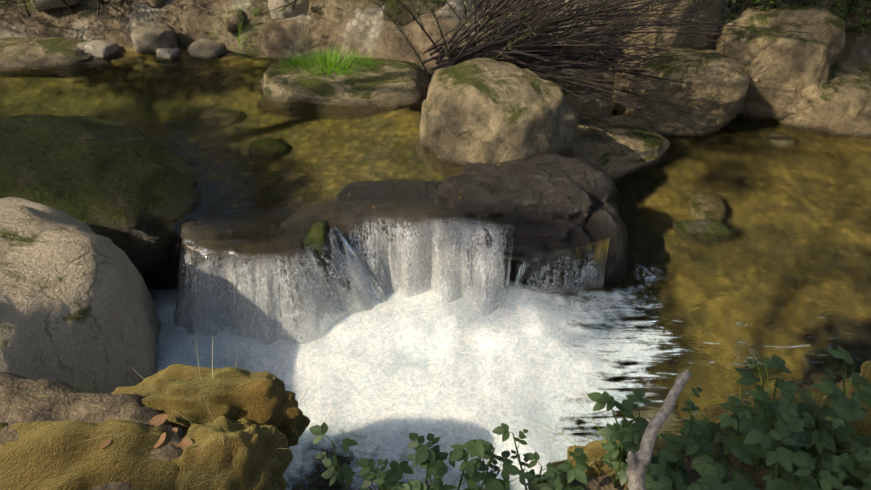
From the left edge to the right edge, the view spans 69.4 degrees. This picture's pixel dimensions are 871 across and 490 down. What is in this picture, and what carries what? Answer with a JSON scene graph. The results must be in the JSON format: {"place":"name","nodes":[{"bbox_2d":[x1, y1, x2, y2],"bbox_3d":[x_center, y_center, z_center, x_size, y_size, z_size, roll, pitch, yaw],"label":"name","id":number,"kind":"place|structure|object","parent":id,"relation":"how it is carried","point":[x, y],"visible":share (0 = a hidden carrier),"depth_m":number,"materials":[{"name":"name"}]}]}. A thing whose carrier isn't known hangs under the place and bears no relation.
{"place":"outdoors","nodes":[
{"label":"outdoors","id":0,"kind":"place"},
{"bbox_2d":[0,48,517,251],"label":"pool water","id":1,"kind":"structure","parent":0,"point":[283,176],"depth_m":5.31,"materials":[{"name":"brown liquid"}]},
{"bbox_2d":[258,56,430,105],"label":"rock","id":2,"kind":"structure","parent":1,"relation":"on","point":[390,82],"depth_m":6.02,"materials":[{"name":"beige stone"}]},
{"bbox_2d":[272,40,382,76],"bbox_3d":[-1.080,-1.872,6.241,1.139,0.297,0.807,-12,38,-16],"label":"grass tuft","id":3,"kind":"object","parent":2,"relation":"on","point":[332,61],"visible":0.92,"depth_m":6.33,"materials":[{"name":"green plant"}]},
{"bbox_2d":[0,0,870,489],"bbox_3d":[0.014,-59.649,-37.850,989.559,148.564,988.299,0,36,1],"label":"ground","id":4,"kind":"structure","parent":0,"point":[370,32],"depth_m":6.84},
{"bbox_2d":[0,422,7,429],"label":"bank moss","id":5,"kind":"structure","parent":4,"relation":"on","point":[2,425],"depth_m":2.42,"materials":[{"name":"green plant"}]},
{"bbox_2d":[0,37,92,66],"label":"rock","id":6,"kind":"object","parent":4,"relation":"on","point":[25,51],"visible":0.35,"depth_m":6.88,"materials":[{"name":"grey stone"}]},
{"bbox_2d":[0,0,100,16],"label":"edge bush","id":7,"kind":"object","parent":4,"relation":"on","point":[28,13],"visible":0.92,"depth_m":7.20,"materials":[{"name":"green plant"}]},
{"bbox_2d":[31,0,79,9],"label":"bank rock","id":8,"kind":"object","parent":4,"relation":"on","point":[44,4],"visible":0.98,"depth_m":7.36,"materials":[{"name":"grey stone"}]},
{"bbox_2d":[0,197,160,393],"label":"boulder","id":9,"kind":"object","parent":4,"relation":"on","point":[77,309],"visible":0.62,"depth_m":3.25,"materials":[{"name":"grey stone"}]},
{"bbox_2d":[0,411,179,489],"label":"mossy rock","id":10,"kind":"object","parent":4,"relation":"on","point":[37,455],"visible":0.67,"depth_m":2.27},
{"bbox_2d":[77,40,118,56],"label":"bank rock","id":11,"kind":"object","parent":4,"relation":"on","point":[100,48],"visible":0.48,"depth_m":6.98,"materials":[{"name":"grey stone"}]},
{"bbox_2d":[0,114,201,283],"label":"mossy boulder","id":12,"kind":"object","parent":4,"relation":"on","point":[127,189],"visible":0.54,"depth_m":4.42,"materials":[{"name":"green plant"}]},
{"bbox_2d":[98,0,123,4],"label":"edge bush","id":13,"kind":"object","parent":4,"relation":"on","point":[103,2],"visible":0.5,"depth_m":7.51,"materials":[{"name":"green plant"}]},
{"bbox_2d":[100,414,204,457],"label":"dry leaf litter","id":14,"kind":"object","parent":4,"relation":"on","point":[158,420],"visible":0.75,"depth_m":2.39,"materials":[{"name":"brown plant"}]},
{"bbox_2d":[131,23,177,53],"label":"bank rock","id":15,"kind":"object","parent":4,"relation":"on","point":[150,38],"visible":0.79,"depth_m":6.99,"materials":[{"name":"stone"}]},
{"bbox_2d":[145,0,165,6],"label":"bank rock","id":16,"kind":"object","parent":4,"relation":"on","point":[152,3],"visible":0.85,"depth_m":7.36,"materials":[{"name":"beige stone"}]},
{"bbox_2d":[156,47,179,57],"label":"bank rock","id":17,"kind":"object","parent":4,"relation":"on","point":[167,52],"visible":0.44,"depth_m":6.95,"materials":[{"name":"grey stone"}]},
{"bbox_2d":[66,333,316,489],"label":"bank grass","id":18,"kind":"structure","parent":4,"relation":"on","point":[198,386],"depth_m":2.59,"materials":[{"name":"green plant"}]},
{"bbox_2d":[188,38,226,57],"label":"bank rock","id":19,"kind":"object","parent":4,"relation":"on","point":[207,48],"visible":0.67,"depth_m":6.98,"materials":[{"name":"stone"}]},
{"bbox_2d":[112,364,309,446],"bbox_3d":[-1.005,0.781,2.774,0.883,0.532,0.435,0,36,1],"label":"mossy rock","id":20,"kind":"object","parent":4,"relation":"on","point":[233,394],"visible":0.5,"depth_m":2.63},
{"bbox_2d":[195,0,267,53],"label":"plant","id":21,"kind":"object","parent":4,"relation":"on","point":[237,29],"depth_m":7.20,"materials":[{"name":"green plant"}]},
{"bbox_2d":[171,416,292,489],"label":"mossy rock","id":22,"kind":"object","parent":4,"relation":"on","point":[246,456],"visible":0.88,"depth_m":2.33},
{"bbox_2d":[223,9,244,31],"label":"bank rock","id":23,"kind":"object","parent":4,"relation":"on","point":[231,18],"visible":0.98,"depth_m":7.11,"materials":[{"name":"grey stone"}]},
{"bbox_2d":[186,255,337,300],"bbox_3d":[-1.230,0.304,4.678,1.098,0.791,0.725,0,36,1],"label":"ledge","id":24,"kind":"object","parent":4,"relation":"on","point":[293,278],"depth_m":4.30,"materials":[{"name":"grey stone"}]},
{"bbox_2d":[254,0,302,19],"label":"edge bush","id":25,"kind":"object","parent":4,"relation":"on","point":[285,6],"visible":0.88,"depth_m":6.79,"materials":[{"name":"green plant"}]},
{"bbox_2d":[268,0,308,18],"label":"bank rock","id":26,"kind":"object","parent":4,"relation":"on","point":[300,8],"visible":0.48,"depth_m":7.16,"materials":[{"name":"grey stone"}]},
{"bbox_2d":[268,16,322,57],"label":"grass","id":27,"kind":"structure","parent":4,"relation":"on","point":[296,41],"depth_m":7.06,"materials":[{"name":"green plant"}]},
{"bbox_2d":[309,0,385,23],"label":"rock","id":28,"kind":"object","parent":4,"relation":"on","point":[335,11],"visible":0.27,"depth_m":6.90,"materials":[{"name":"beige stone"}]},
{"bbox_2d":[347,235,421,263],"bbox_3d":[-0.104,0.092,4.997,1.369,0.833,0.769,0,36,1],"label":"ledge","id":29,"kind":"object","parent":4,"relation":"on","point":[357,242],"depth_m":4.51,"materials":[{"name":"grey stone"}]},
{"bbox_2d":[383,0,444,26],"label":"rock","id":30,"kind":"object","parent":4,"relation":"on","point":[402,16],"visible":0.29,"depth_m":6.75,"materials":[{"name":"stone"}]},
{"bbox_2d":[419,58,578,165],"bbox_3d":[0.475,-0.799,5.547,1.278,1.644,1.298,-18,40,-23],"label":"boulder","id":31,"kind":"object","parent":4,"relation":"on","point":[486,110],"visible":0.56,"depth_m":4.89,"materials":[{"name":"beige stone"}]},
{"bbox_2d":[438,162,595,278],"bbox_3d":[0.618,-0.153,4.798,1.368,0.827,0.933,0,36,1],"label":"ledge rock","id":32,"kind":"object","parent":4,"relation":"on","point":[552,213],"visible":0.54,"depth_m":4.51,"materials":[{"name":"grey stone"}]},
{"bbox_2d":[492,153,616,203],"bbox_3d":[0.800,-0.265,5.062,1.240,0.940,0.645,0,36,1],"label":"rock","id":33,"kind":"object","parent":4,"relation":"on","point":[595,181],"visible":0.19,"depth_m":4.76,"materials":[{"name":"grey stone"}]},
{"bbox_2d":[555,81,613,118],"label":"rock","id":34,"kind":"object","parent":4,"relation":"on","point":[598,108],"visible":0.35,"depth_m":6.62,"materials":[{"name":"grey stone"}]},
{"bbox_2d":[536,0,632,71],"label":"boulder","id":35,"kind":"object","parent":4,"relation":"on","point":[620,37],"visible":0.04,"depth_m":6.96,"materials":[{"name":"grey stone"}]},
{"bbox_2d":[369,0,810,151],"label":"twigs","id":36,"kind":"object","parent":4,"relation":"on","point":[503,45],"visible":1,"depth_m":5.60,"materials":[{"name":"brown wood"}]},
{"bbox_2d":[309,346,870,489],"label":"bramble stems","id":37,"kind":"object","parent":4,"relation":"on","point":[767,444],"visible":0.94,"depth_m":2.19,"materials":[{"name":"green plant"}]},
{"bbox_2d":[567,199,627,280],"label":"ledge rock","id":38,"kind":"object","parent":4,"relation":"on","point":[604,220],"visible":0.42,"depth_m":4.63,"materials":[{"name":"grey stone"}]},
{"bbox_2d":[542,438,692,487],"bbox_3d":[0.820,1.011,2.467,0.841,0.519,0.475,0,36,1],"label":"mossy rock","id":39,"kind":"object","parent":4,"relation":"on","point":[595,453],"visible":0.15,"depth_m":2.41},
{"bbox_2d":[571,115,669,181],"bbox_3d":[1.678,-0.960,6.491,1.552,0.512,1.148,-19,40,-24],"label":"rock","id":40,"kind":"object","parent":4,"relation":"on","point":[644,147],"visible":0.44,"depth_m":6.16,"materials":[{"name":"grey stone"}]},
{"bbox_2d":[626,369,691,489],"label":"dead stick","id":41,"kind":"object","parent":4,"relation":"on","point":[639,461],"visible":1,"depth_m":1.97,"materials":[{"name":"grey wood"}]},
{"bbox_2d":[620,0,722,52],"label":"boulder","id":42,"kind":"object","parent":4,"relation":"on","point":[712,13],"visible":0.25,"depth_m":6.79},
{"bbox_2d":[614,46,749,135],"bbox_3d":[2.703,-1.633,7.039,1.335,1.101,1.068,0,36,1],"label":"boulder","id":43,"kind":"object","parent":4,"relation":"on","point":[709,74],"visible":0.6,"depth_m":6.55,"materials":[{"name":"grey stone"}]},
{"bbox_2d":[500,350,870,480],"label":"bank grass","id":44,"kind":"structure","parent":4,"relation":"on","point":[707,414],"depth_m":2.44,"materials":[{"name":"green plant"}]},
{"bbox_2d":[679,219,730,234],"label":"submerged rock","id":45,"kind":"object","parent":4,"relation":"on","point":[712,227],"visible":0.42,"depth_m":5.30,"materials":[{"name":"green stone"}]},
{"bbox_2d":[728,0,754,8],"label":"bush","id":46,"kind":"object","parent":4,"relation":"on","point":[746,4],"visible":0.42,"depth_m":7.40,"materials":[{"name":"green plant"}]},
{"bbox_2d":[675,391,870,456],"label":"mossy rock","id":47,"kind":"object","parent":4,"relation":"on","point":[714,411],"visible":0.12,"depth_m":2.52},
{"bbox_2d":[712,5,845,119],"bbox_3d":[3.812,-2.028,7.138,1.322,1.338,1.048,10,37,14],"label":"boulder","id":48,"kind":"object","parent":4,"relation":"on","point":[782,73],"visible":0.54,"depth_m":6.68,"materials":[{"name":"beige stone"}]},
{"bbox_2d":[726,0,870,20],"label":"bush","id":49,"kind":"object","parent":4,"relation":"on","point":[851,8],"visible":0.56,"depth_m":7.05,"materials":[{"name":"green plant"}]},
{"bbox_2d":[783,61,870,136],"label":"boulder","id":50,"kind":"object","parent":4,"relation":"on","point":[839,102],"visible":0.42,"depth_m":6.66,"materials":[{"name":"beige stone"}]},
{"bbox_2d":[822,361,870,410],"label":"mossy rock","id":51,"kind":"object","parent":4,"relation":"on","point":[865,366],"visible":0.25,"depth_m":2.86,"materials":[{"name":"stone"}]},
{"bbox_2d":[833,0,870,37],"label":"bush","id":52,"kind":"object","parent":4,"relation":"on","point":[855,23],"visible":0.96,"depth_m":6.67,"materials":[{"name":"green plant"}]},
{"bbox_2d":[835,0,870,12],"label":"bush","id":53,"kind":"object","parent":4,"relation":"on","point":[844,5],"visible":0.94,"depth_m":6.34,"materials":[{"name":"green plant"}]},
{"bbox_2d":[845,0,870,37],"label":"bush","id":54,"kind":"object","parent":4,"relation":"on","point":[863,24],"visible":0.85,"depth_m":7.13,"materials":[{"name":"green plant"}]},
{"bbox_2d":[149,103,870,489],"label":"pool water","id":55,"kind":"structure","parent":0,"point":[783,269],"depth_m":4.24,"materials":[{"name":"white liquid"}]},
{"bbox_2d":[304,221,334,284],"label":"mossy rock","id":56,"kind":"object","parent":55,"relation":"on","point":[320,231],"visible":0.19,"depth_m":4.19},
{"bbox_2d":[173,215,512,344],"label":"waterfall","id":57,"kind":"structure","parent":55,"relation":"on","point":[199,309],"depth_m":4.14,"materials":[{"name":"white liquid"}]},
{"bbox_2d":[515,237,609,293],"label":"waterfall drips","id":58,"kind":"object","parent":55,"relation":"on","point":[586,279],"visible":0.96,"depth_m":4.56,"materials":[{"name":"white liquid"}]}
]}

